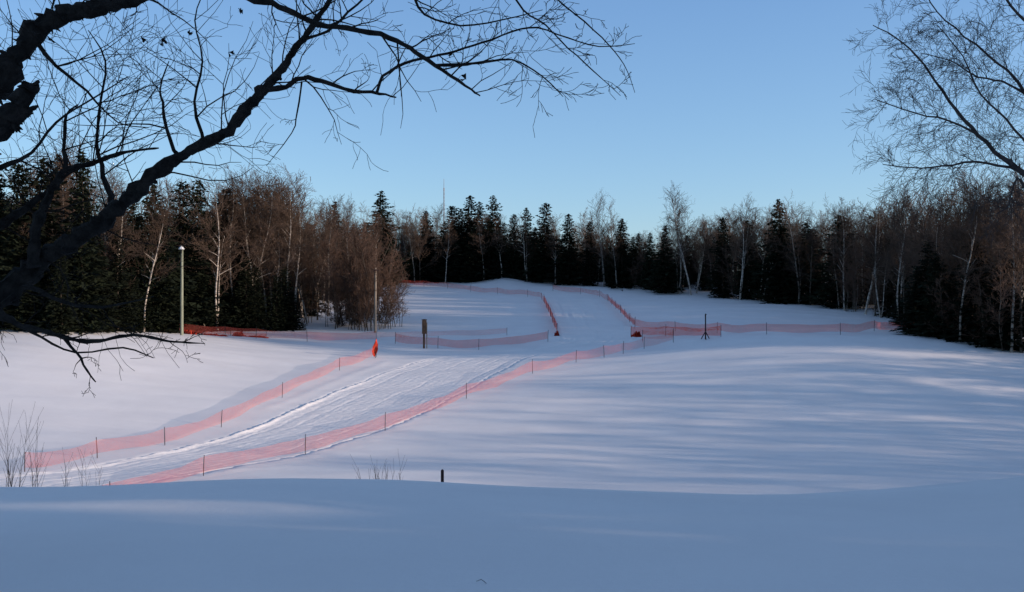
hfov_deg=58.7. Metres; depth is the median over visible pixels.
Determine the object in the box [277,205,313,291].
birch tree
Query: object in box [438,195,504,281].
spruce tree
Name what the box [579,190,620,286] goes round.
birch tree
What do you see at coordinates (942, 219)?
bare tree
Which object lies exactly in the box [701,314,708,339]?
steel stand
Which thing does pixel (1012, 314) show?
birch tree
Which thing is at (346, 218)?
bare tree
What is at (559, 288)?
netting fence
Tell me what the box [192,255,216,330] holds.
spruce tree
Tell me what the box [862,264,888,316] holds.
alder bush
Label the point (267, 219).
birch tree
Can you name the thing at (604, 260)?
spruce tree
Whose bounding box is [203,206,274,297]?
bare tree
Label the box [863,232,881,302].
spruce tree
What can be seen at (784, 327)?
netting fence
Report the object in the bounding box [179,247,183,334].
light pole
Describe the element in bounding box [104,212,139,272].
birch tree
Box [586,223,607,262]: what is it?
bare tree
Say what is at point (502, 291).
netting fence
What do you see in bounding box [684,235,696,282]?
spruce tree
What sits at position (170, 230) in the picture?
birch tree
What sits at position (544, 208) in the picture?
spruce tree
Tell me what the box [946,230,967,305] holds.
spruce tree
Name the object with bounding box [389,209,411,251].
birch tree
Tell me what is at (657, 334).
netting fence
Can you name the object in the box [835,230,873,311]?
alder bush
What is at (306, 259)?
birch tree
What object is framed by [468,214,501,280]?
birch tree
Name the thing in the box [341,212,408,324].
alder bush
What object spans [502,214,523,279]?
spruce tree
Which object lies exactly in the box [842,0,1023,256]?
birch tree
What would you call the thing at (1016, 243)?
birch tree
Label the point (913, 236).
birch tree
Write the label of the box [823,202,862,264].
bare tree
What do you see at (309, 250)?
bare tree
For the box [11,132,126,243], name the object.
bare tree
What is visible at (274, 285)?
spruce tree
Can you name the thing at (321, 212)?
bare tree
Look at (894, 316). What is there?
spruce tree
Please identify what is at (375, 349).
fence flag
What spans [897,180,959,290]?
bare tree
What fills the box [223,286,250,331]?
spruce tree
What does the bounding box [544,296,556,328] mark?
netting fence
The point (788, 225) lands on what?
bare tree
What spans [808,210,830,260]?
birch tree
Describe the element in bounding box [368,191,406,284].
spruce tree
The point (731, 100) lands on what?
sky
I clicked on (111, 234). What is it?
bare tree
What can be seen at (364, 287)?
alder bush
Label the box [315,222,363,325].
alder bush
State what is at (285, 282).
spruce tree
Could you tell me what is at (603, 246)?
birch tree
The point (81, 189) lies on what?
spruce tree
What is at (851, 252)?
birch tree
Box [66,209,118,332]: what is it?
spruce tree
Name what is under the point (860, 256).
birch tree
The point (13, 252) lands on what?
spruce tree
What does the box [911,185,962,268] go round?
birch tree
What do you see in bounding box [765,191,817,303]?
tree
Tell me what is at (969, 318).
spruce tree
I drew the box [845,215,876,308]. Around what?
birch tree
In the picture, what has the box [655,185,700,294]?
birch tree
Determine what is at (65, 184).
birch tree
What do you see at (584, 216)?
birch tree
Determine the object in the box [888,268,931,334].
spruce tree
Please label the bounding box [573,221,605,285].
spruce tree
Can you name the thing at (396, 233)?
birch tree
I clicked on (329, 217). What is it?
birch tree
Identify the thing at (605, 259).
spruce tree
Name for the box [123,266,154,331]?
spruce tree
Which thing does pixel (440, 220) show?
bare tree
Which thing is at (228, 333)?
netting fence
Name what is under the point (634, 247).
spruce tree
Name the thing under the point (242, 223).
bare tree
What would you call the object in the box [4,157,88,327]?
spruce tree
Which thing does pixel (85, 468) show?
sapling
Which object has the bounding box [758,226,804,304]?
spruce tree
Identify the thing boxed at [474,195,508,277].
spruce tree
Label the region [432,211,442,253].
bare tree
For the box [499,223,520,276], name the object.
spruce tree
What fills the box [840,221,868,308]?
birch tree
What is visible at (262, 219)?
birch tree
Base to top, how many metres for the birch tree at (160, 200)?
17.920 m
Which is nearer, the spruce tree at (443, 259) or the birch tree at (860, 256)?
the birch tree at (860, 256)
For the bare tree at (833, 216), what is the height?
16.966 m
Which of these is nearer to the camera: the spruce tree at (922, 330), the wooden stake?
the wooden stake
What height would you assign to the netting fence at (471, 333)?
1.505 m
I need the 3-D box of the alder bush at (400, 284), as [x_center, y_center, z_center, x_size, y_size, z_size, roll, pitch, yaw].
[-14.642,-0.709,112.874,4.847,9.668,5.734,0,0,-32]
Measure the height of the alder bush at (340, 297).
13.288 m
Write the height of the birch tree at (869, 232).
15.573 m
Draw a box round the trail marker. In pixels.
[422,319,426,347]
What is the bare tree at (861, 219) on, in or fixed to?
on the snow ground
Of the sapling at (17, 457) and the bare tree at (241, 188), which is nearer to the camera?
the sapling at (17, 457)
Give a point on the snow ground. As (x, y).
(872, 458)
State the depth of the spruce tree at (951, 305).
86.59 m
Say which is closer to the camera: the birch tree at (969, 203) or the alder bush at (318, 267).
the birch tree at (969, 203)
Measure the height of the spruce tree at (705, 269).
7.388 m
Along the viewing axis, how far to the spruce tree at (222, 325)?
103.75 m
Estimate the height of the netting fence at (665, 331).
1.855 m
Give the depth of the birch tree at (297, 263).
112.04 m
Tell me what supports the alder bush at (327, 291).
on the snow ground
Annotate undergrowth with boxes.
[9,251,1023,327]
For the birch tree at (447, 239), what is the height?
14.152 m
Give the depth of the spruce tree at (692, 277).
169.18 m
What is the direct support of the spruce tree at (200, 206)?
on the snow ground
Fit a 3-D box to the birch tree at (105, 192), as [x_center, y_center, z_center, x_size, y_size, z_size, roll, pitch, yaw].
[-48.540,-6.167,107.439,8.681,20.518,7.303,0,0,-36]
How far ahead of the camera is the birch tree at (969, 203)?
84.65 m
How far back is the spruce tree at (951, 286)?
87.78 m
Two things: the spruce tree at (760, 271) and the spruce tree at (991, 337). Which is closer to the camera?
the spruce tree at (991, 337)
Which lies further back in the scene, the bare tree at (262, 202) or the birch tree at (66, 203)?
the bare tree at (262, 202)
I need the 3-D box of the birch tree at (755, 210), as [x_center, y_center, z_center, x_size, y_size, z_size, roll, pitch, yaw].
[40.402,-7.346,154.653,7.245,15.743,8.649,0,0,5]
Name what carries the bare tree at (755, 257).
on the snow ground
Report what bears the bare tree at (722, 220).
on the snow ground
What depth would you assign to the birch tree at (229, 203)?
107.22 m
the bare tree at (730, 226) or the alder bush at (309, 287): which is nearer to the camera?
the alder bush at (309, 287)
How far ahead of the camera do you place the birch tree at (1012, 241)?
92.65 m
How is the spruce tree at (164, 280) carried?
on the snow ground
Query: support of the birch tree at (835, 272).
on the snow ground
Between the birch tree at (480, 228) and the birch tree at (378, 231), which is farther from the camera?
the birch tree at (480, 228)
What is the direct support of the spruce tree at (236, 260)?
on the snow ground
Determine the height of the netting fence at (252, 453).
7.352 m
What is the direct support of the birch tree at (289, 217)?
on the snow ground
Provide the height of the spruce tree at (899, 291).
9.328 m
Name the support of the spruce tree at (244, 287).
on the snow ground
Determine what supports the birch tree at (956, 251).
on the snow ground
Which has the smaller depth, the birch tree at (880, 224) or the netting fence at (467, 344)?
the netting fence at (467, 344)
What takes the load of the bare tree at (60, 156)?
on the snow ground
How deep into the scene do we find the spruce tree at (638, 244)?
180.16 m
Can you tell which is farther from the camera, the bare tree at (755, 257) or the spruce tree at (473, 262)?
the spruce tree at (473, 262)
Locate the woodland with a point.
(560, 227)
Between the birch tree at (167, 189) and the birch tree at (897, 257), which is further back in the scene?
the birch tree at (897, 257)
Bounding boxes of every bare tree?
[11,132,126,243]
[30,133,106,236]
[38,149,110,269]
[96,197,137,268]
[126,205,172,294]
[190,193,232,288]
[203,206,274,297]
[209,169,276,285]
[216,161,269,271]
[235,165,311,292]
[239,172,283,274]
[249,164,314,292]
[249,175,302,308]
[289,195,341,319]
[289,214,333,288]
[298,201,332,299]
[299,196,333,300]
[303,198,342,284]
[332,211,364,266]
[333,197,364,245]
[398,207,420,267]
[403,207,443,282]
[432,205,450,256]
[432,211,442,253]
[545,218,558,255]
[546,236,562,268]
[570,222,588,266]
[574,220,586,275]
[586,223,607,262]
[607,216,631,263]
[629,232,653,278]
[634,237,647,285]
[655,227,672,262]
[674,236,692,286]
[684,216,715,278]
[684,219,709,276]
[694,220,720,282]
[712,205,740,275]
[715,210,734,254]
[718,208,737,252]
[724,210,742,269]
[730,225,751,275]
[736,207,762,263]
[736,219,759,265]
[742,207,770,268]
[768,209,796,247]
[784,204,831,304]
[812,211,835,282]
[819,199,848,248]
[822,218,869,281]
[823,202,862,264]
[839,190,912,316]
[848,203,879,271]
[849,197,904,295]
[865,181,923,319]
[895,197,963,280]
[896,184,933,281]
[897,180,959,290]
[905,197,953,283]
[917,170,991,296]
[929,186,997,283]
[930,166,999,304]
[933,170,996,263]
[936,207,964,249]
[949,162,1022,293]
[951,167,1023,296]
[968,164,1023,352]
[983,172,1023,285]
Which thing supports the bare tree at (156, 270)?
on the snow ground
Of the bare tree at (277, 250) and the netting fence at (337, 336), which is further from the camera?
the bare tree at (277, 250)
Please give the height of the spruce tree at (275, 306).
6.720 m
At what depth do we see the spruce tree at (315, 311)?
124.64 m
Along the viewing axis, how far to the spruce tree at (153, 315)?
93.85 m
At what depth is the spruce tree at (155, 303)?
95.86 m
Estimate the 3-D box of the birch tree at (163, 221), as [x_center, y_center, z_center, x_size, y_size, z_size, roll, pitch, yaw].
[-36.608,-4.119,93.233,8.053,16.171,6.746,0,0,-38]
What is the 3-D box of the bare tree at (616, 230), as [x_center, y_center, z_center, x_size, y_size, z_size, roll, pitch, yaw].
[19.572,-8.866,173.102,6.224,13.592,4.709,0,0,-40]
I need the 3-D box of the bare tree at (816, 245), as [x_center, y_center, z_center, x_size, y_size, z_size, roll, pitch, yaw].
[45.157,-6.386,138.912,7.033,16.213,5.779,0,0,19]
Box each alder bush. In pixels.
[280,218,330,322]
[306,232,352,327]
[308,217,374,320]
[314,224,370,329]
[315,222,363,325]
[324,216,385,327]
[325,215,382,317]
[329,226,390,329]
[339,238,399,328]
[340,217,392,322]
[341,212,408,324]
[344,231,384,331]
[364,225,410,328]
[379,252,414,326]
[625,254,642,288]
[718,248,746,298]
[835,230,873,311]
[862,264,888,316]
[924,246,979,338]
[959,234,1023,350]
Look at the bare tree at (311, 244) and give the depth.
125.87 m
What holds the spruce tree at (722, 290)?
on the snow ground
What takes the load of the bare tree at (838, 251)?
on the snow ground
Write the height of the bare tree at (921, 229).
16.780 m
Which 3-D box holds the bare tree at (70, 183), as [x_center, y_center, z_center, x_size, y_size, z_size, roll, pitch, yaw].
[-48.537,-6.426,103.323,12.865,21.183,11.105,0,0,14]
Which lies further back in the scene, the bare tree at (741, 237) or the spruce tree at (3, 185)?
the bare tree at (741, 237)
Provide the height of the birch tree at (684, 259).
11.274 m
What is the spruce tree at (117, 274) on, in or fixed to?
on the snow ground
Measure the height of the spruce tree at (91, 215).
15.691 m
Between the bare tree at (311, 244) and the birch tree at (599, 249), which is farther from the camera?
the birch tree at (599, 249)
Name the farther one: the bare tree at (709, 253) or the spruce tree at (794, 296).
the bare tree at (709, 253)
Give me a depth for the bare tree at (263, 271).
110.96 m
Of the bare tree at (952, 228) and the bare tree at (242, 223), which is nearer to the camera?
the bare tree at (952, 228)
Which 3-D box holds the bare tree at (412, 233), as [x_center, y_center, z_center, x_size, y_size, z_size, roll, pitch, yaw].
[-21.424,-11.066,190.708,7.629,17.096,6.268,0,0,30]
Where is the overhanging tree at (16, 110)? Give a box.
[0,0,635,397]
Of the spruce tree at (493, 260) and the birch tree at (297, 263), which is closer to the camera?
the birch tree at (297, 263)
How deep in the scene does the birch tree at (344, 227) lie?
130.20 m
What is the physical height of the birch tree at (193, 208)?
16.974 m
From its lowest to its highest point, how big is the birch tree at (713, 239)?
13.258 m
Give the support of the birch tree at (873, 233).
on the snow ground
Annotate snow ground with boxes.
[0,278,1023,591]
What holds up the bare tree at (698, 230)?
on the snow ground
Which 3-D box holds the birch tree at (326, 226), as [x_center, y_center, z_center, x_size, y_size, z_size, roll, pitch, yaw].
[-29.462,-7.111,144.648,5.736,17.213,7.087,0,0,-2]
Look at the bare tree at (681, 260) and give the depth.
166.34 m
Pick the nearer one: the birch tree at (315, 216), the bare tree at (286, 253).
the bare tree at (286, 253)
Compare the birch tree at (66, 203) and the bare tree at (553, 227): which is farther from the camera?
the bare tree at (553, 227)
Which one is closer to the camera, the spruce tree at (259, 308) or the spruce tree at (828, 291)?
the spruce tree at (259, 308)
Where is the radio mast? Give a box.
[443,188,444,232]
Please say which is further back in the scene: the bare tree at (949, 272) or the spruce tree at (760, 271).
the spruce tree at (760, 271)
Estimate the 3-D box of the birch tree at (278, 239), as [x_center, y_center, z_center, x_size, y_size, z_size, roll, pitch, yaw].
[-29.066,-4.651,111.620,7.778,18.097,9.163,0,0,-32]
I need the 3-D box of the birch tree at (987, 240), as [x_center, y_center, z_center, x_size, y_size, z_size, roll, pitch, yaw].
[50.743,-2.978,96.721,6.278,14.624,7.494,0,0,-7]
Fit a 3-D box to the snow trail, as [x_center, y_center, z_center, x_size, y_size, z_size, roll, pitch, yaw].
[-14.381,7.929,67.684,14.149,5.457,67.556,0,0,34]
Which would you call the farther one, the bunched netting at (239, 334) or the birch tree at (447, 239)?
the birch tree at (447, 239)
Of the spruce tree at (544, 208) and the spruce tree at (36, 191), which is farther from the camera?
the spruce tree at (544, 208)
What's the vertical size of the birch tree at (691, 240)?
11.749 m
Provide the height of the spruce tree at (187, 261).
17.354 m
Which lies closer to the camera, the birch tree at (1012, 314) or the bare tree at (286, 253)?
the birch tree at (1012, 314)
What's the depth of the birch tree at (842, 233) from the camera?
131.69 m
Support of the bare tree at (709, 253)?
on the snow ground
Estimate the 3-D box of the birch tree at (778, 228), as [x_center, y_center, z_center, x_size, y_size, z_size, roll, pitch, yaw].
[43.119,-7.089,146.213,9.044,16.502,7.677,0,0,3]
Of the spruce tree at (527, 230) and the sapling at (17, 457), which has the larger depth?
the spruce tree at (527, 230)
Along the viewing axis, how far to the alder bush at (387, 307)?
110.64 m
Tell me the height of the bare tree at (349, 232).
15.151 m
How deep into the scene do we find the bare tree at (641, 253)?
171.50 m
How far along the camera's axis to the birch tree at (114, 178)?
105.15 m
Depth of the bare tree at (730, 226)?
168.42 m
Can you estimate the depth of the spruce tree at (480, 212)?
179.36 m
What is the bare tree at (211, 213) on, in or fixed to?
on the snow ground
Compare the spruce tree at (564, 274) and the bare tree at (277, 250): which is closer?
the bare tree at (277, 250)
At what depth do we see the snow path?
118.44 m
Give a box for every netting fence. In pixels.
[24,349,376,471]
[102,332,673,485]
[179,323,376,339]
[193,330,265,336]
[376,328,504,337]
[395,331,547,347]
[400,280,556,329]
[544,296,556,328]
[553,286,633,324]
[608,298,634,323]
[631,326,720,335]
[635,319,900,334]
[642,328,673,340]
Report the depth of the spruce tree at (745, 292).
149.57 m
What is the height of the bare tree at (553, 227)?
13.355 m
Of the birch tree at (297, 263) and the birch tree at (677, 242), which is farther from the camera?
the birch tree at (677, 242)
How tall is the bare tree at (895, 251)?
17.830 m
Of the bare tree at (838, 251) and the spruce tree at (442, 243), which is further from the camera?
the spruce tree at (442, 243)
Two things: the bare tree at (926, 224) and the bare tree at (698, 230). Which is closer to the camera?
the bare tree at (926, 224)
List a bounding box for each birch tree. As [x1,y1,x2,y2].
[1,169,61,281]
[2,161,71,260]
[6,190,69,253]
[8,161,109,233]
[21,130,104,253]
[84,158,133,266]
[88,178,136,279]
[90,166,162,263]
[96,176,148,289]
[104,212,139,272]
[120,178,190,330]
[138,176,223,330]
[145,180,172,241]
[158,208,192,271]
[171,159,208,228]
[174,170,261,329]
[180,190,206,256]
[181,170,215,269]
[200,182,259,249]
[201,164,265,296]
[218,180,256,292]
[220,169,287,284]
[222,164,291,328]
[224,170,303,299]
[232,173,317,314]
[250,187,295,276]
[253,171,318,280]
[258,187,319,280]
[267,181,332,317]
[267,197,318,323]
[269,180,320,299]
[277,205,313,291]
[304,206,334,269]
[313,193,348,315]
[314,198,340,296]
[315,213,352,281]
[324,197,363,264]
[340,201,359,238]
[355,203,383,253]
[357,207,392,259]
[387,200,405,259]
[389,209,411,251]
[393,212,409,267]
[395,222,419,261]
[396,210,426,282]
[403,227,425,272]
[429,218,440,255]
[435,212,459,282]
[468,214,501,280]
[484,214,518,277]
[504,213,542,277]
[539,213,566,283]
[569,208,596,282]
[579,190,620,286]
[593,239,606,278]
[596,236,609,260]
[600,198,628,288]
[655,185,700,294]
[657,186,696,293]
[676,237,693,287]
[684,229,697,261]
[691,219,716,292]
[695,218,721,279]
[697,216,738,262]
[706,222,720,262]
[717,192,764,299]
[726,215,746,269]
[729,209,766,290]
[739,204,776,299]
[752,201,804,300]
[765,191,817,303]
[783,205,829,250]
[804,197,870,310]
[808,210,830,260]
[810,192,852,295]
[822,230,847,308]
[835,215,881,305]
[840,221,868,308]
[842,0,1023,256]
[843,215,865,287]
[845,180,901,317]
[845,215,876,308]
[846,195,896,313]
[852,205,894,313]
[854,209,900,283]
[862,208,902,276]
[875,220,913,293]
[878,160,922,319]
[893,184,948,280]
[894,216,962,277]
[906,203,952,275]
[910,209,961,297]
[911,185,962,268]
[915,166,1012,339]
[940,207,988,292]
[947,198,1006,281]
[974,163,1023,352]
[987,173,1023,323]
[988,209,1023,286]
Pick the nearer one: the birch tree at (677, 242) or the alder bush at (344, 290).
the alder bush at (344, 290)
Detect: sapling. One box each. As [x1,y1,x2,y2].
[0,404,40,486]
[18,418,52,486]
[61,447,72,486]
[73,450,104,485]
[352,454,406,479]
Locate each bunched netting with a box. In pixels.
[183,330,196,334]
[203,333,226,335]
[232,331,246,336]
[631,331,641,336]
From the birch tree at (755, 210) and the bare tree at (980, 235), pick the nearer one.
the bare tree at (980, 235)
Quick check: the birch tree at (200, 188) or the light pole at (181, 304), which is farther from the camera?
the birch tree at (200, 188)
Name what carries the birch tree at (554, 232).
on the snow ground
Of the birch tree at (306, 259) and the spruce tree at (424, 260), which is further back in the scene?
the spruce tree at (424, 260)
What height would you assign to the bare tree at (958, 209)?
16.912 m
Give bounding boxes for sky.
[0,0,1023,269]
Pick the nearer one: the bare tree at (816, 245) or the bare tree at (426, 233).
the bare tree at (816, 245)
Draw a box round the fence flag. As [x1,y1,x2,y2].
[372,339,377,357]
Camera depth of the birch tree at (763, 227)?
148.81 m
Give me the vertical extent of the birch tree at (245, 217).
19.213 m
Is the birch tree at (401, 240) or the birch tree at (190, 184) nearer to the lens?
the birch tree at (190, 184)
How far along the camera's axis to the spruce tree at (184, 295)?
99.93 m
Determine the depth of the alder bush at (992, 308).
81.91 m
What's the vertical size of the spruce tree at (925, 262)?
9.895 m
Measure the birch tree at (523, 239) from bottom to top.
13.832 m
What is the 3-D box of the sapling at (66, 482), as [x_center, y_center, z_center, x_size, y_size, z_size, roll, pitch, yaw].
[-7.911,3.186,16.194,0.202,0.979,0.529,0,0,-24]
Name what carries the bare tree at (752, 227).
on the snow ground
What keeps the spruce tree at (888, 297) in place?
on the snow ground
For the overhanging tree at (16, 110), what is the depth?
5.32 m
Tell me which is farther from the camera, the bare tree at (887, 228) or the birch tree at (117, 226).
the bare tree at (887, 228)
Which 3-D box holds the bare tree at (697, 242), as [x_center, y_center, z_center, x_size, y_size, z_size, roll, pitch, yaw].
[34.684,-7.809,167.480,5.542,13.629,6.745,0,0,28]
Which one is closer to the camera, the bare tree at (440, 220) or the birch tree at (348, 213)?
the birch tree at (348, 213)
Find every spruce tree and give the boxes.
[0,161,19,328]
[0,164,62,329]
[0,282,54,331]
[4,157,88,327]
[26,180,50,239]
[40,255,79,334]
[42,150,122,334]
[51,153,76,229]
[51,239,111,332]
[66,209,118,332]
[68,193,109,286]
[95,256,124,332]
[107,229,143,333]
[116,215,173,332]
[119,203,142,295]
[123,184,205,334]
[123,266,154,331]
[145,257,171,331]
[147,225,191,333]
[167,181,228,331]
[170,241,196,329]
[173,179,233,331]
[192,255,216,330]
[202,189,270,324]
[202,273,230,331]
[205,189,267,315]
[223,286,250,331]
[227,256,269,330]
[238,266,273,330]
[258,267,302,314]
[262,276,289,330]
[273,266,304,329]
[280,291,306,331]
[299,263,329,316]
[317,201,348,298]
[360,222,377,284]
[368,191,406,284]
[370,225,392,285]
[383,228,400,283]
[401,211,450,282]
[401,246,420,282]
[428,206,467,281]
[436,221,446,281]
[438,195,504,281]
[447,209,470,281]
[456,225,487,282]
[458,202,505,280]
[465,220,514,279]
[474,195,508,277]
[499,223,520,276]
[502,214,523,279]
[512,208,533,280]
[517,202,567,281]
[517,227,550,282]
[544,214,589,284]
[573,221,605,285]
[600,240,608,279]
[601,240,616,286]
[602,218,641,290]
[628,236,640,278]
[633,233,643,274]
[634,233,659,289]
[637,243,652,281]
[642,226,691,292]
[673,239,693,287]
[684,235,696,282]
[694,251,711,290]
[702,217,738,297]
[729,220,762,299]
[748,199,803,303]
[753,248,767,294]
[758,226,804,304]
[779,222,832,304]
[801,215,876,308]
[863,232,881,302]
[872,237,900,316]
[885,267,912,317]
[887,293,905,323]
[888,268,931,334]
[900,240,948,334]
[902,253,958,340]
[923,271,968,339]
[937,240,1015,343]
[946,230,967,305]
[952,266,1023,348]
[978,247,1023,350]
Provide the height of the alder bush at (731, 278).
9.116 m
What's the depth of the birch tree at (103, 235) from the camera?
98.70 m
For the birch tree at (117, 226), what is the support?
on the snow ground
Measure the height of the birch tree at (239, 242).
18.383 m
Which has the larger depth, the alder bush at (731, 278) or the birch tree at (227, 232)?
the alder bush at (731, 278)
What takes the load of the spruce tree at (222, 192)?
on the snow ground
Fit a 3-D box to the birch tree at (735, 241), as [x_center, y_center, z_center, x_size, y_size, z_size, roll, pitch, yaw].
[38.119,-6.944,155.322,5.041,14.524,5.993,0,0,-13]
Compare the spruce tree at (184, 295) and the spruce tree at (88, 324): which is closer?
the spruce tree at (88, 324)
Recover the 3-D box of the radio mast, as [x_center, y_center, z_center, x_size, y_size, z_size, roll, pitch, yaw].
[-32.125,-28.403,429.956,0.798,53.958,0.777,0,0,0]
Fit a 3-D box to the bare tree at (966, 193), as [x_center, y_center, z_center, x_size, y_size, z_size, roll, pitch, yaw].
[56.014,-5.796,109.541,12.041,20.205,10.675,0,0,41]
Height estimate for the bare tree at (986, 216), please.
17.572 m
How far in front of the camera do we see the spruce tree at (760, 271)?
145.56 m
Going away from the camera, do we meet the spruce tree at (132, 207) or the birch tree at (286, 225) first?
the spruce tree at (132, 207)
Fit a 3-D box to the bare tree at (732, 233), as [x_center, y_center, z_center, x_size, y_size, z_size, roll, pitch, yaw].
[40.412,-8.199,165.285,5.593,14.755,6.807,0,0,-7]
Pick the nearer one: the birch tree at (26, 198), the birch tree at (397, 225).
the birch tree at (26, 198)
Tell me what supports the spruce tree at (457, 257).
on the snow ground
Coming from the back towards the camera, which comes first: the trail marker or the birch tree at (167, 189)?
the birch tree at (167, 189)
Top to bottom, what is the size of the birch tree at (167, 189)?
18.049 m
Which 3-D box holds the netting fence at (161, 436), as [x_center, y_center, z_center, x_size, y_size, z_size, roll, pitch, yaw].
[-19.283,7.546,70.243,3.061,5.747,39.700,0,0,22]
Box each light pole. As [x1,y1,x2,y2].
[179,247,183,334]
[374,268,377,332]
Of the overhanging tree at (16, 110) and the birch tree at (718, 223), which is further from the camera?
the birch tree at (718, 223)
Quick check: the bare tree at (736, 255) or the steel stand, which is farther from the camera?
the bare tree at (736, 255)
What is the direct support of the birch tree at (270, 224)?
on the snow ground
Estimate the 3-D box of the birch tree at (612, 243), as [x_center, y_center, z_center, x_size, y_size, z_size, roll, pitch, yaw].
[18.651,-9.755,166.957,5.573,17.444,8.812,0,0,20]
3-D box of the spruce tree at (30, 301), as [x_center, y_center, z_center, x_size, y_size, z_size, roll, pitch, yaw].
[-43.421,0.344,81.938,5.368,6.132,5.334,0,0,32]
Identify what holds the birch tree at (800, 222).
on the snow ground
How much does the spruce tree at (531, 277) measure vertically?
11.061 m
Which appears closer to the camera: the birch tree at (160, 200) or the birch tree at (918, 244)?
the birch tree at (918, 244)
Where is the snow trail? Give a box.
[0,350,552,486]
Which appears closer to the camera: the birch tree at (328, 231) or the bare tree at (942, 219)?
the bare tree at (942, 219)
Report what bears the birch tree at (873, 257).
on the snow ground
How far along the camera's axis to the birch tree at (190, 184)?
126.49 m
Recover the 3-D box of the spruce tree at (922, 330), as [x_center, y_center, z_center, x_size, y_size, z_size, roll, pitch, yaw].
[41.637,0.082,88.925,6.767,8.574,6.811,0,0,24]
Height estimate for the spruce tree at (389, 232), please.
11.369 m
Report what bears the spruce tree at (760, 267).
on the snow ground
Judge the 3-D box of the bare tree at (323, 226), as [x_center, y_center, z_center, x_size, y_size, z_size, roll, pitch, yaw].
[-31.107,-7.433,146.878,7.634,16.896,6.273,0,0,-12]
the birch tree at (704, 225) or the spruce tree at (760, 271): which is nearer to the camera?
the spruce tree at (760, 271)
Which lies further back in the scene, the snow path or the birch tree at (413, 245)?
the birch tree at (413, 245)
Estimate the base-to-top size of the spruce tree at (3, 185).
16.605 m
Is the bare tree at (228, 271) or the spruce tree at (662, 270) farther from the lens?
the spruce tree at (662, 270)
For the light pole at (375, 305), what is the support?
on the snow ground
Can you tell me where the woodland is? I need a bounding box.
[4,158,1008,297]
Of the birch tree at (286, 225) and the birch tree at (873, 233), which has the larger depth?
the birch tree at (873, 233)
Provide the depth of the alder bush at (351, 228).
111.55 m
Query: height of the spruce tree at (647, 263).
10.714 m
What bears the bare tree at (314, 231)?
on the snow ground
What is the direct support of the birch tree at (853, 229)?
on the snow ground
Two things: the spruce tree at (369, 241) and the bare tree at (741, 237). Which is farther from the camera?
the spruce tree at (369, 241)
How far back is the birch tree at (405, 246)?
182.36 m
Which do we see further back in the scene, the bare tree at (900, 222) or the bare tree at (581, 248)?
the bare tree at (581, 248)
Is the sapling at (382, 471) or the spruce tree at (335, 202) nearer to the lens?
the sapling at (382, 471)
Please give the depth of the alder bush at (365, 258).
116.22 m
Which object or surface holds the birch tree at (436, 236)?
on the snow ground
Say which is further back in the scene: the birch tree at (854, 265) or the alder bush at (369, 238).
the birch tree at (854, 265)
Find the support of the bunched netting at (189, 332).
on the snow ground
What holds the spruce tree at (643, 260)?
on the snow ground
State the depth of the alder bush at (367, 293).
107.33 m
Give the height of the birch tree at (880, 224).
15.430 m
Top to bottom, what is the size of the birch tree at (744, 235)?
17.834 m
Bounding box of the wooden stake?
[441,469,443,481]
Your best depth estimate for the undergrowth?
132.74 m
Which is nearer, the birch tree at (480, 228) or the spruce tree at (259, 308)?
the spruce tree at (259, 308)
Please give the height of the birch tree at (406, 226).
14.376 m
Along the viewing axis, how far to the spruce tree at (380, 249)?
170.62 m
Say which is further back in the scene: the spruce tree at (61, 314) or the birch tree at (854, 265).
the birch tree at (854, 265)
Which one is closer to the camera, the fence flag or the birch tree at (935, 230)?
the fence flag
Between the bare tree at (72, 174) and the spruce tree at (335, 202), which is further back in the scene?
the spruce tree at (335, 202)
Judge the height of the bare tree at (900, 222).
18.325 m
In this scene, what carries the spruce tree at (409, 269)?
on the snow ground
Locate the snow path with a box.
[531,294,635,350]
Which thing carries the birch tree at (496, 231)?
on the snow ground
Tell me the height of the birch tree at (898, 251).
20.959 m
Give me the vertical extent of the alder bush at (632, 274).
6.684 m
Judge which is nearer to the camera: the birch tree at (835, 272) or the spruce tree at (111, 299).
the spruce tree at (111, 299)
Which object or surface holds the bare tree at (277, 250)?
on the snow ground
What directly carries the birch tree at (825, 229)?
on the snow ground
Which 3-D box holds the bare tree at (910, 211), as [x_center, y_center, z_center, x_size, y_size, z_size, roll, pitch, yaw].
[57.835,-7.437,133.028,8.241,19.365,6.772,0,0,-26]
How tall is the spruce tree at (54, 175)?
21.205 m
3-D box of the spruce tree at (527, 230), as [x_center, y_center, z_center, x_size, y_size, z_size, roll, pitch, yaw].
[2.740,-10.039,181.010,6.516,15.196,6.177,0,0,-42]
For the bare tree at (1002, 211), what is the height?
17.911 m
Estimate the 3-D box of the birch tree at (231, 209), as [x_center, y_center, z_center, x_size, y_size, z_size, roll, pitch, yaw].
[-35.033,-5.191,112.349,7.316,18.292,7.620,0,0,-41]
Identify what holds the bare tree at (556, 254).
on the snow ground
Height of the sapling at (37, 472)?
1.466 m
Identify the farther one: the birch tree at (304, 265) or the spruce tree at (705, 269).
the spruce tree at (705, 269)
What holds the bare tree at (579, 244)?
on the snow ground
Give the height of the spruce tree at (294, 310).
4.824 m
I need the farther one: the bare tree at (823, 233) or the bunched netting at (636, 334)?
the bare tree at (823, 233)
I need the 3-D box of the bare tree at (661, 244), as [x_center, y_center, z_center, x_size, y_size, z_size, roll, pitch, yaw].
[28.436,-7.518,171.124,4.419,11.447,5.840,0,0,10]
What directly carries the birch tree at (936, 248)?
on the snow ground
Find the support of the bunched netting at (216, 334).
on the snow ground
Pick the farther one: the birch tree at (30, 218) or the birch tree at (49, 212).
the birch tree at (49, 212)
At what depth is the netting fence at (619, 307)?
125.93 m
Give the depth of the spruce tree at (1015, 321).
82.56 m
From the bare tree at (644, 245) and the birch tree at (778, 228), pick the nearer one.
the birch tree at (778, 228)
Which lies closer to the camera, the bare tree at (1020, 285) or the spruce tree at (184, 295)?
the bare tree at (1020, 285)

